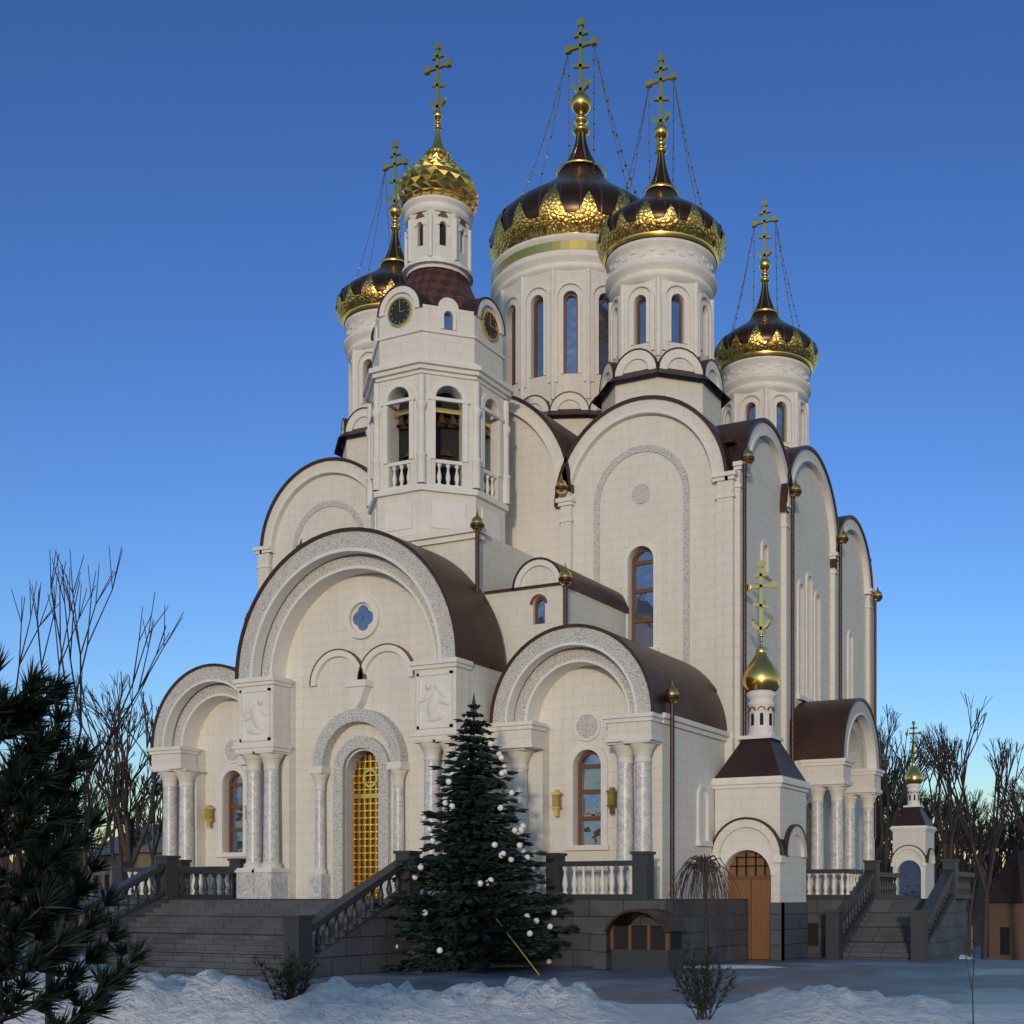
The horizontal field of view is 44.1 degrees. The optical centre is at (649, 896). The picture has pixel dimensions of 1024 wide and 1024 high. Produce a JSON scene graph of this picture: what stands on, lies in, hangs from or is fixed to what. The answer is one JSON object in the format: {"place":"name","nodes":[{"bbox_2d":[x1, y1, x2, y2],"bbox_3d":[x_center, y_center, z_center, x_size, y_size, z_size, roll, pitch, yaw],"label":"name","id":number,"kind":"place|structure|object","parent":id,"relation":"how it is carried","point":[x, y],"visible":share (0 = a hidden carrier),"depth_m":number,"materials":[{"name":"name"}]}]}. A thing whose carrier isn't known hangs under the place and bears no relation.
{"place":"outdoors","nodes":[
{"label":"outdoors","id":0,"kind":"place"},
{"bbox_2d":[0,824,1023,959],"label":"background building","id":1,"kind":"structure","parent":0,"point":[1006,916],"depth_m":111.87,"materials":[{"name":"brown"}]},
{"bbox_2d":[0,0,1023,866],"label":"sky","id":2,"kind":"structure","parent":0,"point":[190,191],"materials":[{"name":"blue"}]},
{"bbox_2d":[2,940,1023,1003],"bbox_3d":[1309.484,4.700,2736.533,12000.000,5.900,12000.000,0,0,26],"label":"ground","id":3,"kind":"structure","parent":0,"point":[995,981],"depth_m":26.84,"materials":[{"name":"grey snow"}]},
{"bbox_2d":[0,641,160,1023],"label":"pine","id":4,"kind":"object","parent":3,"relation":"on","point":[59,899],"visible":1,"depth_m":8.92,"materials":[{"name":"green plant"}]},
{"bbox_2d":[0,547,183,1023],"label":"bare tree","id":5,"kind":"object","parent":3,"relation":"on","point":[112,733],"visible":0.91,"depth_m":10.71,"materials":[{"name":"brown plant"}]},
{"bbox_2d":[251,945,323,999],"bbox_3d":[-5.288,1.213,18.146,1.046,1.088,1.266,0,0,-21],"label":"shrub","id":6,"kind":"object","parent":3,"relation":"on","point":[291,982],"visible":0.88,"depth_m":18.05,"materials":[{"name":"green plant"}]},
{"bbox_2d":[375,694,578,974],"bbox_3d":[-4.094,-1.598,30.372,5.082,6.767,4.786,0,0,26],"label":"christmas tree","id":7,"kind":"object","parent":3,"relation":"on","point":[481,915],"visible":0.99,"depth_m":29.75,"materials":[{"name":"green plant"}]},
{"bbox_2d":[29,850,974,978],"bbox_3d":[-3.286,1.290,39.754,23.960,4.920,27.260,0,0,26],"label":"staircase terrace","id":8,"kind":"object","parent":3,"relation":"on","point":[227,932],"visible":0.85,"depth_m":31.40,"materials":[{"name":"stone"}]},
{"bbox_2d":[0,671,1023,959],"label":"trees","id":9,"kind":"object","parent":3,"relation":"on","point":[962,831],"visible":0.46,"depth_m":92.86,"materials":[{"name":"brown plant"}]},
{"bbox_2d":[3,954,1023,1023],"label":"snow piles","id":10,"kind":"object","parent":3,"relation":"on","point":[210,996],"visible":0.81,"depth_m":17.63,"materials":[{"name":"white snow"}]},
{"bbox_2d":[958,932,978,1023],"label":"twig","id":11,"kind":"object","parent":10,"relation":"on","point":[968,970],"visible":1,"depth_m":17.02,"materials":[{"name":"grey"}]},
{"bbox_2d":[146,42,965,959],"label":"cathedral","id":12,"kind":"structure","parent":3,"relation":"on","point":[574,614],"depth_m":36.45,"materials":[{"name":"stone"}]},
{"bbox_2d":[334,141,408,466],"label":"tower","id":13,"kind":"structure","parent":12,"relation":"on","point":[358,300],"depth_m":43.71,"materials":[{"name":"stone"}]},
{"bbox_2d":[489,17,639,435],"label":"tower","id":14,"kind":"structure","parent":12,"relation":"on","point":[549,297],"depth_m":43.51,"materials":[{"name":"stone"}]},
{"bbox_2d":[592,53,730,425],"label":"tower","id":15,"kind":"structure","parent":12,"relation":"on","point":[661,247],"depth_m":38.97,"materials":[{"name":"stone"}]},
{"bbox_2d":[714,200,818,448],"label":"tower","id":16,"kind":"structure","parent":12,"relation":"on","point":[766,357],"depth_m":47.46,"materials":[{"name":"stone"}]},
{"bbox_2d":[593,909,685,971],"bbox_3d":[-0.326,1.015,29.999,2.134,1.470,1.100,0,0,26],"label":"entrance","id":17,"kind":"object","parent":3,"relation":"on","point":[620,942],"visible":0.99,"depth_m":29.72,"materials":[{"name":"stone"}]},
{"bbox_2d":[667,940,737,1019],"bbox_3d":[0.780,1.175,17.606,0.982,1.165,1.167,0,0,26],"label":"shrub","id":18,"kind":"object","parent":3,"relation":"on","point":[701,1004],"visible":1,"depth_m":17.56,"materials":[{"name":"leaves"},{"name":"twig"}]},
{"bbox_2d":[667,854,744,965],"bbox_3d":[1.417,0.345,30.826,1.771,2.811,1.986,0,0,26],"label":"weeping tree","id":19,"kind":"object","parent":3,"relation":"on","point":[704,867],"visible":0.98,"depth_m":30.68,"materials":[{"name":"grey plant"}]},
{"bbox_2d":[712,560,811,959],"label":"chapel","id":20,"kind":"structure","parent":3,"relation":"on","point":[761,786],"depth_m":35.20,"materials":[{"name":"stone"}]},
{"bbox_2d":[890,721,967,955],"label":"chapel","id":21,"kind":"structure","parent":3,"relation":"on","point":[913,857],"depth_m":70.40,"materials":[{"name":"stone"}]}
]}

